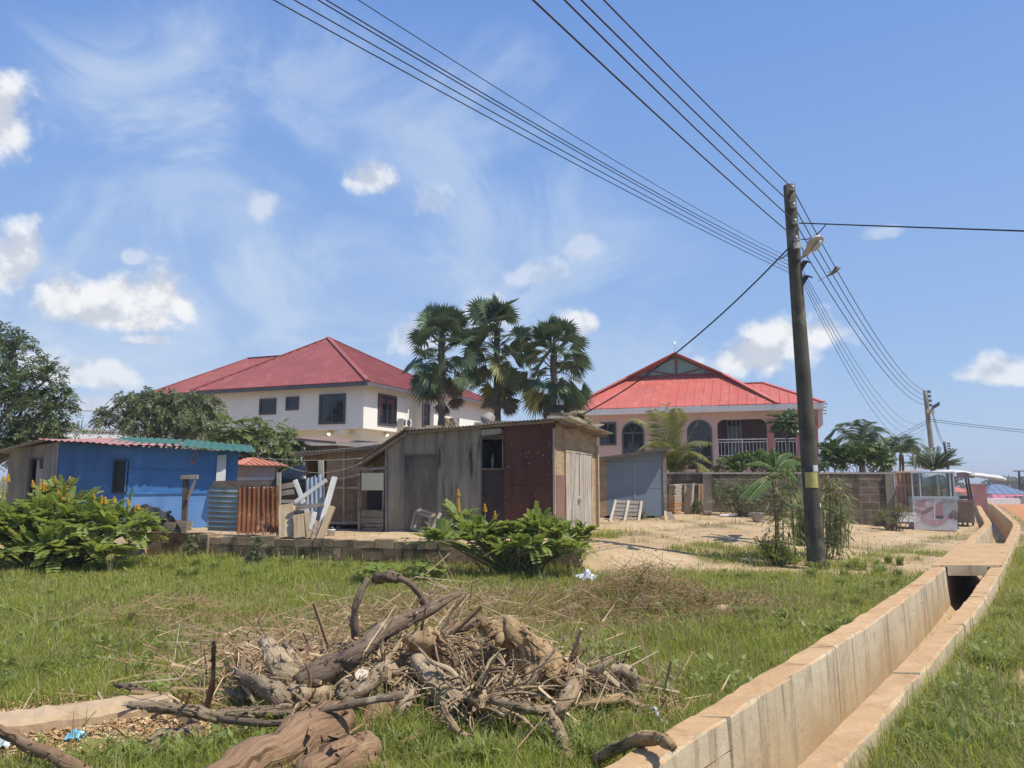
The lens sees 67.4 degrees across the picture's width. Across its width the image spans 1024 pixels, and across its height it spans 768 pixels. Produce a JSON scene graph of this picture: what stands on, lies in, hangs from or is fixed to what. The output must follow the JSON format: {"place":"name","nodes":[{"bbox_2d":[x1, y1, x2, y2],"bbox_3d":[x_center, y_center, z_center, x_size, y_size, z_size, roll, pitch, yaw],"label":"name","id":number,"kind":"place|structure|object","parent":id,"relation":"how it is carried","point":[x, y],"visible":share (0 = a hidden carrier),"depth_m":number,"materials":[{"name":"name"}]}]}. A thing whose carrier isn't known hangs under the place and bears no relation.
{"place":"outdoors","nodes":[
{"label":"outdoors","id":0,"kind":"place"},
{"bbox_2d":[0,480,1023,767],"bbox_3d":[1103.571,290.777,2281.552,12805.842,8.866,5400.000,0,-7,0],"label":"ground","id":1,"kind":"structure","parent":0,"point":[622,546],"depth_m":17.48,"materials":[{"name":"sand"}]},
{"bbox_2d":[0,321,89,471],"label":"leafy tree","id":2,"kind":"object","parent":1,"relation":"on","point":[17,397],"visible":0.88,"depth_m":26.83,"materials":[{"name":"green plant"}]},
{"bbox_2d":[0,724,90,767],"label":"log","id":3,"kind":"object","parent":1,"relation":"on","point":[22,742],"visible":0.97,"depth_m":4.52,"materials":[{"name":"wood"}]},
{"bbox_2d":[0,474,171,575],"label":"candle bush","id":4,"kind":"object","parent":1,"relation":"on","point":[52,523],"visible":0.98,"depth_m":14.82,"materials":[{"name":"green plant"}]},
{"bbox_2d":[0,692,172,737],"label":"concrete beam","id":5,"kind":"structure","parent":1,"relation":"on","point":[44,718],"depth_m":5.49,"materials":[{"name":"concrete"}]},
{"bbox_2d":[0,436,254,527],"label":"blue shed","id":6,"kind":"structure","parent":1,"relation":"on","point":[120,468],"depth_m":20.51,"materials":[{"name":"paint"}]},
{"bbox_2d":[111,459,128,493],"bbox_3d":[-10.245,2.418,20.088,0.454,0.881,0.060,-2,-7,14],"label":"window","id":7,"kind":"structure","parent":6,"relation":"in","point":[120,465],"depth_m":20.11,"materials":[{"name":"black"}]},
{"bbox_2d":[80,385,231,450],"bbox_3d":[-13.764,2.580,29.903,5.766,5.041,2.621,0,-7,0],"label":"leafy tree","id":8,"kind":"object","parent":1,"relation":"on","point":[165,417],"visible":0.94,"depth_m":29.68,"materials":[{"name":"green plant"}]},
{"bbox_2d":[133,723,204,750],"bbox_3d":[-2.252,2.367,5.051,0.235,0.231,0.577,-3,-8,19],"label":"log","id":9,"kind":"object","parent":1,"relation":"on","point":[187,729],"visible":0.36,"depth_m":5.03,"materials":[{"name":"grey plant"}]},
{"bbox_2d":[122,699,223,724],"bbox_3d":[-2.266,2.185,5.095,0.672,0.174,0.111,1,-7,-7],"label":"log","id":10,"kind":"object","parent":9,"relation":"on","point":[196,712],"visible":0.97,"depth_m":5.08,"materials":[{"name":"grey wood"}]},
{"bbox_2d":[138,531,212,556],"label":"block wall","id":11,"kind":"structure","parent":1,"relation":"on","point":[174,542],"depth_m":17.55,"materials":[{"name":"concrete"}]},
{"bbox_2d":[180,475,198,520],"bbox_3d":[-7.731,2.781,18.369,0.395,1.222,0.156,0,-7,0],"label":"tee post","id":12,"kind":"object","parent":1,"relation":"on","point":[186,493],"visible":0.95,"depth_m":18.36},
{"bbox_2d":[203,638,216,708],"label":"stalk","id":13,"kind":"object","parent":1,"relation":"on","point":[211,687],"visible":0.96,"depth_m":5.33,"materials":[{"name":"brown plant"}]},
{"bbox_2d":[205,486,240,531],"bbox_3d":[-6.565,2.837,17.477,0.898,1.033,0.106,-1,-7,10],"label":"zinc sheet","id":14,"kind":"object","parent":1,"relation":"on","point":[222,507],"visible":0.99,"depth_m":17.48,"materials":[{"name":"metal"}]},
{"bbox_2d":[0,686,457,765],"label":"wood chips","id":15,"kind":"object","parent":1,"relation":"on","point":[58,734],"visible":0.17,"depth_m":5.39,"materials":[{"name":"wood"}]},
{"bbox_2d":[208,413,258,451],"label":"papaya tree","id":16,"kind":"object","parent":1,"relation":"on","point":[234,438],"visible":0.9,"depth_m":26.00,"materials":[{"name":"green plant"}]},
{"bbox_2d":[199,417,312,476],"bbox_3d":[-8.909,2.948,26.908,4.472,3.635,2.446,0,-7,0],"label":"leafy tree","id":17,"kind":"object","parent":1,"relation":"on","point":[287,449],"visible":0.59,"depth_m":26.69,"materials":[{"name":"green plant"}]},
{"bbox_2d":[236,485,278,535],"bbox_3d":[-5.742,2.840,17.340,0.955,1.143,0.115,0,-7,-4],"label":"rusty sheet","id":18,"kind":"object","parent":1,"relation":"on","point":[257,510],"visible":1,"depth_m":17.37,"materials":[{"name":"metal"}]},
{"bbox_2d":[237,457,287,488],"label":"pink outbuilding","id":19,"kind":"structure","parent":1,"relation":"on","point":[253,468],"depth_m":25.34,"materials":[{"name":"paint"}]},
{"bbox_2d":[203,700,355,767],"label":"log","id":20,"kind":"object","parent":1,"relation":"on","point":[294,734],"visible":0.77,"depth_m":4.50,"materials":[{"name":"wood"}]},
{"bbox_2d":[216,691,403,726],"bbox_3d":[-1.340,2.091,4.905,1.309,0.266,0.244,-1,-7,10],"label":"branch","id":21,"kind":"object","parent":20,"relation":"on","point":[349,704],"visible":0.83,"depth_m":4.86,"materials":[{"name":"brown plant"}]},
{"bbox_2d":[257,634,308,685],"bbox_3d":[-1.816,2.199,5.920,0.729,0.467,0.345,-4,-8,31],"label":"stump","id":22,"kind":"object","parent":1,"relation":"on","point":[288,664],"visible":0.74,"depth_m":5.78,"materials":[{"name":"brown wood"}]},
{"bbox_2d":[279,503,293,537],"bbox_3d":[-5.021,3.035,17.080,0.326,0.753,0.035,-8,-26,-2],"label":"board","id":23,"kind":"object","parent":1,"relation":"on","point":[286,522],"visible":0.94,"depth_m":17.06,"materials":[{"name":"wood"}]},
{"bbox_2d":[281,500,300,504],"bbox_3d":[-6.860,4.117,24.680,1.700,0.828,1.700,0,-7,0],"label":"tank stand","id":24,"kind":"object","parent":1,"relation":"on","point":[286,501],"visible":0.07,"depth_m":23.88,"materials":[{"name":"wood"}]},
{"bbox_2d":[273,465,305,499],"bbox_3d":[-6.860,3.167,24.799,1.640,1.080,1.640,0,-7,0],"label":"water tank","id":25,"kind":"object","parent":24,"relation":"on","point":[290,475],"visible":0.34,"depth_m":24.08,"materials":[{"name":"plastic"}]},
{"bbox_2d":[268,652,337,713],"bbox_3d":[-1.480,2.198,5.542,0.712,0.563,0.818,0,-7,0],"label":"root tangle","id":26,"kind":"object","parent":1,"relation":"on","point":[322,691],"visible":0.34,"depth_m":5.48,"materials":[{"name":"brown wood"}]},
{"bbox_2d":[306,475,323,520],"bbox_3d":[-4.466,2.657,17.419,0.556,1.256,0.260,-1,-7,7],"label":"zinc sheet","id":27,"kind":"object","parent":1,"relation":"on","point":[316,496],"visible":0.52,"depth_m":17.47,"materials":[{"name":"metal"}]},
{"bbox_2d":[145,337,502,504],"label":"two storey house","id":28,"kind":"structure","parent":1,"relation":"on","point":[328,387],"depth_m":36.83,"materials":[{"name":"beige paint"}]},
{"bbox_2d":[318,393,345,424],"bbox_3d":[-8.240,1.145,35.159,1.445,1.385,0.050,-3,-8,23],"label":"window","id":29,"kind":"structure","parent":28,"relation":"in","point":[332,407],"depth_m":35.16,"materials":[{"name":"glass"}]},
{"bbox_2d":[377,393,396,426],"bbox_3d":[-5.891,1.252,36.341,0.050,1.475,1.637,-3,-8,23],"label":"window","id":30,"kind":"structure","parent":28,"relation":"in","point":[387,404],"depth_m":36.31,"materials":[{"name":"glass"}]},
{"bbox_2d":[293,437,376,512],"bbox_3d":[-6.345,3.383,27.573,1.874,3.127,2.798,-3,-8,20],"label":"roofed hut","id":31,"kind":"object","parent":1,"relation":"on","point":[332,440],"visible":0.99,"depth_m":26.85,"materials":[{"name":"brown metal"}]},
{"bbox_2d":[291,443,384,528],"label":"brown shed","id":32,"kind":"structure","parent":1,"relation":"on","point":[344,501],"depth_m":19.89,"materials":[{"name":"wood"}]},
{"bbox_2d":[294,723,381,767],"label":"log","id":33,"kind":"object","parent":1,"relation":"on","point":[347,748],"visible":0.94,"depth_m":4.44,"materials":[{"name":"wood"}]},
{"bbox_2d":[23,551,741,758],"bbox_3d":[-1.172,2.495,8.279,7.062,1.120,7.619,0,-7,0],"label":"brushwood","id":34,"kind":"object","parent":1,"relation":"on","point":[401,656],"visible":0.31,"depth_m":6.50,"materials":[{"name":"wood"}]},
{"bbox_2d":[215,703,292,718],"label":"log","id":35,"kind":"object","parent":34,"relation":"on","point":[277,710],"visible":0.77,"depth_m":5.25,"materials":[{"name":"wood"}]},
{"bbox_2d":[233,667,295,719],"bbox_3d":[-1.899,2.266,5.664,0.208,0.325,1.008,6,-9,-41],"label":"log","id":36,"kind":"object","parent":34,"relation":"on","point":[269,690],"visible":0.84,"depth_m":5.39,"materials":[{"name":"wood"}]},
{"bbox_2d":[349,577,370,640],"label":"branch","id":37,"kind":"object","parent":34,"relation":"on","point":[354,618],"visible":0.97,"depth_m":6.15,"materials":[{"name":"brown plant"}]},
{"bbox_2d":[287,590,461,687],"bbox_3d":[-0.984,2.071,6.095,0.328,0.651,1.808,-7,-10,42],"label":"log","id":38,"kind":"object","parent":34,"relation":"on","point":[326,668],"visible":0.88,"depth_m":5.77,"materials":[{"name":"wood"}]},
{"bbox_2d":[405,587,503,674],"bbox_3d":[-0.411,2.010,5.840,0.759,0.832,0.650,2,-8,-19],"label":"root tangle","id":39,"kind":"object","parent":34,"relation":"on","point":[428,640],"visible":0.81,"depth_m":5.88,"materials":[{"name":"brown wood"}]},
{"bbox_2d":[470,614,597,709],"bbox_3d":[0.172,2.101,5.803,0.917,0.703,0.414,-2,-7,15],"label":"log","id":40,"kind":"object","parent":34,"relation":"on","point":[517,637],"visible":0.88,"depth_m":5.82,"materials":[{"name":"brown wood"}]},
{"bbox_2d":[577,692,625,708],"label":"log","id":41,"kind":"object","parent":34,"relation":"on","point":[605,700],"visible":0.94,"depth_m":5.51,"materials":[{"name":"brown wood"}]},
{"bbox_2d":[606,660,639,697],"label":"log","id":42,"kind":"object","parent":34,"relation":"on","point":[626,671],"visible":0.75,"depth_m":5.94,"materials":[{"name":"brown wood"}]},
{"bbox_2d":[320,605,449,704],"bbox_3d":[-0.913,2.103,5.798,1.130,0.808,0.995,3,-8,-22],"label":"root tangle","id":43,"kind":"object","parent":1,"relation":"on","point":[386,659],"visible":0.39,"depth_m":5.79,"materials":[{"name":"brown wood"}]},
{"bbox_2d":[354,682,416,731],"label":"chips","id":44,"kind":"object","parent":1,"relation":"on","point":[391,703],"visible":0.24,"depth_m":5.25,"materials":[{"name":"brown plant"}]},
{"bbox_2d":[331,662,387,708],"bbox_3d":[-1.043,2.104,5.317,0.202,0.279,0.402,-6,-9,41],"label":"log","id":45,"kind":"object","parent":44,"relation":"on","point":[364,686],"visible":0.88,"depth_m":5.26,"materials":[{"name":"wood"}]},
{"bbox_2d":[197,533,585,570],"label":"block wall","id":46,"kind":"structure","parent":1,"relation":"on","point":[383,550],"depth_m":16.06,"materials":[{"name":"concrete"}]},
{"bbox_2d":[402,560,447,579],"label":"seedling","id":47,"kind":"object","parent":1,"relation":"on","point":[422,566],"visible":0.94,"depth_m":13.20,"materials":[{"name":"green plant"}]},
{"bbox_2d":[401,302,479,424],"bbox_3d":[-2.413,0.724,26.651,3.007,7.537,3.078,0,-7,0],"label":"fan palm","id":48,"kind":"object","parent":1,"relation":"on","point":[432,383],"visible":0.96,"depth_m":26.53,"materials":[{"name":"green plant"}]},
{"bbox_2d":[424,665,503,732],"bbox_3d":[-0.305,2.255,5.319,0.690,0.420,0.828,5,-9,-34],"label":"root tangle","id":49,"kind":"object","parent":1,"relation":"on","point":[497,686],"visible":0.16,"depth_m":5.27,"materials":[{"name":"brown wood"}]},
{"bbox_2d":[408,653,475,725],"bbox_3d":[-0.512,2.223,5.517,0.237,0.440,0.847,6,-9,-40],"label":"log","id":50,"kind":"object","parent":49,"relation":"on","point":[415,661],"visible":0.6,"depth_m":5.46,"materials":[{"name":"brown wood"}]},
{"bbox_2d":[350,417,612,536],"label":"wooden shack","id":51,"kind":"structure","parent":1,"relation":"on","point":[512,471],"depth_m":18.36,"materials":[{"name":"grey wood"}]},
{"bbox_2d":[360,471,384,531],"bbox_3d":[-3.457,2.985,18.987,0.673,1.656,0.054,-3,-8,21],"label":"hatch door","id":52,"kind":"structure","parent":51,"relation":"in","point":[369,481],"depth_m":18.97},
{"bbox_2d":[482,439,501,467],"bbox_3d":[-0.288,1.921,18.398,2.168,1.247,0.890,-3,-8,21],"label":"window back","id":53,"kind":"structure","parent":51,"relation":"in","point":[489,447],"depth_m":18.81,"materials":[{"name":"black"}]},
{"bbox_2d":[567,453,591,534],"bbox_3d":[1.688,2.727,19.042,0.063,1.975,2.208,-3,-8,21],"label":"door","id":54,"kind":"structure","parent":51,"relation":"in","point":[579,501],"depth_m":19.02,"materials":[{"name":"wood"}]},
{"bbox_2d":[391,617,579,757],"bbox_3d":[-0.104,2.078,5.429,1.304,0.777,1.329,7,-10,-43],"label":"root tangle","id":55,"kind":"object","parent":1,"relation":"on","point":[483,693],"visible":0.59,"depth_m":5.29,"materials":[{"name":"brown wood"}]},
{"bbox_2d":[457,292,539,420],"bbox_3d":[-0.520,0.638,27.316,3.268,7.898,3.122,0,-7,0],"label":"fan palm","id":56,"kind":"object","parent":1,"relation":"on","point":[483,314],"visible":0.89,"depth_m":27.00,"materials":[{"name":"green plant"}]},
{"bbox_2d":[407,489,598,577],"bbox_3d":[-0.135,2.751,13.977,3.484,1.666,1.738,0,-7,0],"label":"candle bush","id":57,"kind":"object","parent":1,"relation":"on","point":[531,540],"visible":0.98,"depth_m":13.86,"materials":[{"name":"green plant"}]},
{"bbox_2d":[0,548,1013,671],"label":"dry straw","id":58,"kind":"object","parent":1,"relation":"on","point":[649,576],"visible":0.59,"depth_m":9.73,"materials":[{"name":"plant"}]},
{"bbox_2d":[0,510,1023,767],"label":"grass","id":59,"kind":"structure","parent":1,"relation":"on","point":[892,750],"depth_m":8.20,"materials":[{"name":"plant"}]},
{"bbox_2d":[0,530,1023,766],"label":"weeds","id":60,"kind":"object","parent":1,"relation":"on","point":[950,732],"visible":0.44,"depth_m":6.90,"materials":[{"name":"green plant"}]},
{"bbox_2d":[449,640,574,731],"bbox_3d":[-0.017,2.203,5.637,0.976,0.603,1.114,4,-8,-28],"label":"root tangle","id":61,"kind":"object","parent":1,"relation":"on","point":[532,681],"visible":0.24,"depth_m":5.62,"materials":[{"name":"brown wood"}]},
{"bbox_2d":[543,678,580,720],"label":"log","id":62,"kind":"object","parent":61,"relation":"on","point":[571,689],"visible":0.66,"depth_m":5.24,"materials":[{"name":"brown wood"}]},
{"bbox_2d":[511,313,596,419],"bbox_3d":[1.604,0.964,26.144,2.926,6.951,3.105,3,-8,-25],"label":"fan palm","id":63,"kind":"object","parent":1,"relation":"on","point":[573,396],"visible":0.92,"depth_m":26.30,"materials":[{"name":"green plant"}]},
{"bbox_2d":[547,706,575,764],"bbox_3d":[0.296,2.226,4.830,0.105,0.282,0.489,2,-7,-17],"label":"stake","id":64,"kind":"object","parent":1,"relation":"on","point":[555,724],"visible":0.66,"depth_m":4.83,"materials":[{"name":"brown wood"}]},
{"bbox_2d":[489,694,550,717],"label":"log","id":65,"kind":"object","parent":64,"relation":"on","point":[508,704],"visible":0.98,"depth_m":5.02,"materials":[{"name":"brown wood"}]},
{"bbox_2d":[549,639,636,708],"bbox_3d":[0.599,2.263,5.970,0.790,0.536,0.671,3,-8,-24],"label":"root tangle","id":66,"kind":"object","parent":1,"relation":"on","point":[579,665],"visible":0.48,"depth_m":5.90,"materials":[{"name":"brown wood"}]},
{"bbox_2d":[609,500,642,520],"bbox_3d":[3.483,3.911,23.502,1.149,0.745,0.674,0,-7,0],"label":"pallet","id":67,"kind":"object","parent":1,"relation":"on","point":[627,510],"visible":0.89,"depth_m":23.56,"materials":[{"name":"wood"}]},
{"bbox_2d":[599,446,670,518],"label":"blue grey shack","id":68,"kind":"structure","parent":1,"relation":"on","point":[638,476],"depth_m":24.23,"materials":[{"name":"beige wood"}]},
{"bbox_2d":[627,402,714,471],"bbox_3d":[5.904,2.733,28.655,3.082,4.360,2.994,0,-7,0],"label":"coconut palm","id":69,"kind":"object","parent":1,"relation":"on","point":[676,461],"visible":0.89,"depth_m":28.37,"materials":[{"name":"green plant"}]},
{"bbox_2d":[569,341,826,471],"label":"veranda house","id":70,"kind":"structure","parent":1,"relation":"on","point":[734,418],"depth_m":41.77,"materials":[{"name":"pink paint"}]},
{"bbox_2d":[622,422,644,453],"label":"arched window","id":71,"kind":"structure","parent":70,"relation":"in","point":[632,432],"depth_m":41.69,"materials":[{"name":"glass"}]},
{"bbox_2d":[687,420,712,468],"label":"arched window","id":72,"kind":"structure","parent":70,"relation":"in","point":[703,431],"depth_m":40.53,"materials":[{"name":"glass"}]},
{"bbox_2d":[727,420,741,456],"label":"door","id":73,"kind":"structure","parent":70,"relation":"in","point":[733,426],"depth_m":42.52,"materials":[{"name":"white paint"}]},
{"bbox_2d":[705,476,773,518],"bbox_3d":[7.795,3.881,26.305,2.469,1.530,1.722,0,-7,0],"label":"bush","id":74,"kind":"object","parent":1,"relation":"on","point":[729,495],"visible":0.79,"depth_m":26.23,"materials":[{"name":"green plant"}]},
{"bbox_2d":[709,448,776,471],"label":"hedge shrub","id":75,"kind":"object","parent":1,"relation":"on","point":[734,463],"visible":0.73,"depth_m":29.21,"materials":[{"name":"green plant"}]},
{"bbox_2d":[738,447,800,542],"bbox_3d":[6.643,2.813,19.124,1.199,2.524,2.447,-6,-9,40],"label":"banana plant","id":76,"kind":"object","parent":1,"relation":"on","point":[753,490],"visible":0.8,"depth_m":19.14,"materials":[{"name":"green plant"}]},
{"bbox_2d":[752,463,792,567],"bbox_3d":[5.344,2.773,15.658,0.820,2.343,0.848,0,-7,0],"label":"tall weed","id":77,"kind":"object","parent":1,"relation":"on","point":[772,496],"visible":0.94,"depth_m":15.66,"materials":[{"name":"green plant"}]},
{"bbox_2d":[749,534,801,566],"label":"bush","id":78,"kind":"object","parent":1,"relation":"on","point":[774,558],"visible":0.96,"depth_m":15.52,"materials":[{"name":"green plant"}]},
{"bbox_2d":[764,408,798,453],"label":"papaya tree","id":79,"kind":"object","parent":1,"relation":"on","point":[785,426],"visible":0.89,"depth_m":30.86,"materials":[{"name":"green plant"}]},
{"bbox_2d":[667,472,896,525],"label":"boundary wall","id":80,"kind":"structure","parent":1,"relation":"on","point":[873,491],"depth_m":27.60,"materials":[{"name":"concrete"}]},
{"bbox_2d":[895,464,922,512],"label":"metal gate","id":81,"kind":"structure","parent":80,"relation":"attached to","point":[903,490],"depth_m":27.61,"materials":[{"name":"metal"}]},
{"bbox_2d":[767,463,805,564],"bbox_3d":[5.778,2.823,15.957,0.839,2.375,0.824,3,-8,-20],"label":"tall weed","id":82,"kind":"object","parent":1,"relation":"on","point":[791,503],"visible":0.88,"depth_m":15.96,"materials":[{"name":"green plant"}]},
{"bbox_2d":[782,492,805,545],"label":"cane clump","id":83,"kind":"object","parent":1,"relation":"on","point":[799,510],"visible":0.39,"depth_m":19.23,"materials":[{"name":"green plant"}]},
{"bbox_2d":[783,183,825,569],"bbox_3d":[5.987,-0.070,15.340,0.514,8.391,0.947,0,-7,0],"label":"utility pole","id":84,"kind":"object","parent":1,"relation":"on","point":[814,534],"visible":0.94,"depth_m":15.50,"materials":[{"name":"wood"}]},
{"bbox_2d":[273,0,793,274],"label":"cable","id":85,"kind":"object","parent":84,"relation":"attached to","point":[494,120],"visible":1,"depth_m":7.96,"materials":[{"name":"rubber"}]},
{"bbox_2d":[294,0,792,270],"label":"cable","id":86,"kind":"object","parent":84,"relation":"attached to","point":[501,116],"visible":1,"depth_m":7.89,"materials":[{"name":"rubber"}]},
{"bbox_2d":[318,0,792,266],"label":"cable","id":87,"kind":"object","parent":84,"relation":"attached to","point":[516,116],"visible":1,"depth_m":7.91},
{"bbox_2d":[326,0,793,263],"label":"cable","id":88,"kind":"object","parent":84,"relation":"attached to","point":[519,114],"visible":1,"depth_m":7.88,"materials":[{"name":"rubber"}]},
{"bbox_2d":[532,0,795,238],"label":"power line","id":89,"kind":"object","parent":84,"relation":"attached to","point":[593,56],"visible":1,"depth_m":9.19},
{"bbox_2d":[564,0,794,221],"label":"power line","id":90,"kind":"object","parent":84,"relation":"attached to","point":[615,50],"visible":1,"depth_m":9.86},
{"bbox_2d":[580,0,793,205],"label":"power line","id":91,"kind":"object","parent":84,"relation":"attached to","point":[639,57],"visible":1,"depth_m":10.53,"materials":[{"name":"metal"}]},
{"bbox_2d":[603,0,791,187],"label":"power line","id":92,"kind":"object","parent":84,"relation":"attached to","point":[635,32],"visible":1,"depth_m":11.09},
{"bbox_2d":[604,499,1020,767],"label":"storm drain","id":93,"kind":"object","parent":1,"relation":"on","point":[818,703],"visible":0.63,"depth_m":6.22,"materials":[{"name":"concrete"}]},
{"bbox_2d":[590,730,677,764],"bbox_3d":[0.703,2.078,4.320,0.124,0.364,0.853,3,-8,-25],"label":"log","id":94,"kind":"object","parent":93,"relation":"on","point":[642,738],"visible":0.99,"depth_m":4.29,"materials":[{"name":"brown wood"}]},
{"bbox_2d":[931,543,1012,575],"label":"crossing slab","id":95,"kind":"structure","parent":93,"relation":"on","point":[970,559],"depth_m":14.33,"materials":[{"name":"concrete"}]},
{"bbox_2d":[819,474,846,558],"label":"tall weed","id":96,"kind":"object","parent":1,"relation":"on","point":[829,512],"visible":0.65,"depth_m":16.91,"materials":[{"name":"green plant"}]},
{"bbox_2d":[822,485,860,560],"bbox_3d":[7.156,3.108,16.707,0.832,1.832,0.876,5,-9,-35],"label":"tall weed","id":97,"kind":"object","parent":1,"relation":"on","point":[839,487],"visible":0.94,"depth_m":16.72,"materials":[{"name":"green plant"}]},
{"bbox_2d":[824,419,889,471],"bbox_3d":[15.063,3.706,33.224,3.051,4.316,2.637,0,-7,0],"label":"coconut palm","id":98,"kind":"object","parent":1,"relation":"on","point":[861,436],"visible":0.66,"depth_m":33.24,"materials":[{"name":"green plant"}]},
{"bbox_2d":[817,439,898,471],"bbox_3d":[13.358,3.725,29.972,3.489,3.223,1.802,0,-7,0],"label":"hedge shrub","id":99,"kind":"object","parent":1,"relation":"on","point":[843,455],"visible":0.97,"depth_m":29.80,"materials":[{"name":"green plant"}]},
{"bbox_2d":[869,499,917,530],"bbox_3d":[12.749,4.394,25.660,1.662,1.150,1.183,-2,-7,17],"label":"weed patch","id":100,"kind":"object","parent":1,"relation":"on","point":[897,511],"visible":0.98,"depth_m":25.60,"materials":[{"name":"green plant"}]},
{"bbox_2d":[878,433,929,470],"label":"coconut palm","id":101,"kind":"object","parent":1,"relation":"on","point":[902,448],"visible":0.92,"depth_m":33.65,"materials":[{"name":"green plant"}]},
{"bbox_2d":[923,390,939,495],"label":"utility pole","id":102,"kind":"object","parent":1,"relation":"on","point":[928,410],"visible":0.64,"depth_m":45.92,"materials":[{"name":"concrete"}]},
{"bbox_2d":[905,472,958,531],"bbox_3d":[14.795,4.201,27.047,1.467,2.203,0.910,-2,-7,15],"label":"food cart","id":103,"kind":"object","parent":1,"relation":"on","point":[936,513],"visible":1,"depth_m":26.62,"materials":[{"name":"metal"}]},
{"bbox_2d":[904,446,962,495],"bbox_3d":[19.674,4.621,35.684,3.993,3.564,2.053,0,-7,0],"label":"bushy palm","id":104,"kind":"object","parent":1,"relation":"on","point":[936,462],"visible":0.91,"depth_m":35.63,"materials":[{"name":"green plant"}]},
{"bbox_2d":[868,469,1023,495],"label":"trees","id":105,"kind":"object","parent":1,"relation":"on","point":[926,484],"visible":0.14,"depth_m":155.77,"materials":[{"name":"green plant"}]},
{"bbox_2d":[922,469,1005,525],"bbox_3d":[17.672,4.499,30.165,2.531,2.276,2.410,-2,-7,17],"label":"canopy stall","id":106,"kind":"object","parent":1,"relation":"on","point":[965,512],"visible":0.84,"depth_m":29.70,"materials":[{"name":"metal"}]},
{"bbox_2d":[0,0,1023,481],"label":"sky","id":107,"kind":"structure","parent":0,"point":[189,188],"materials":[{"name":"blue"}]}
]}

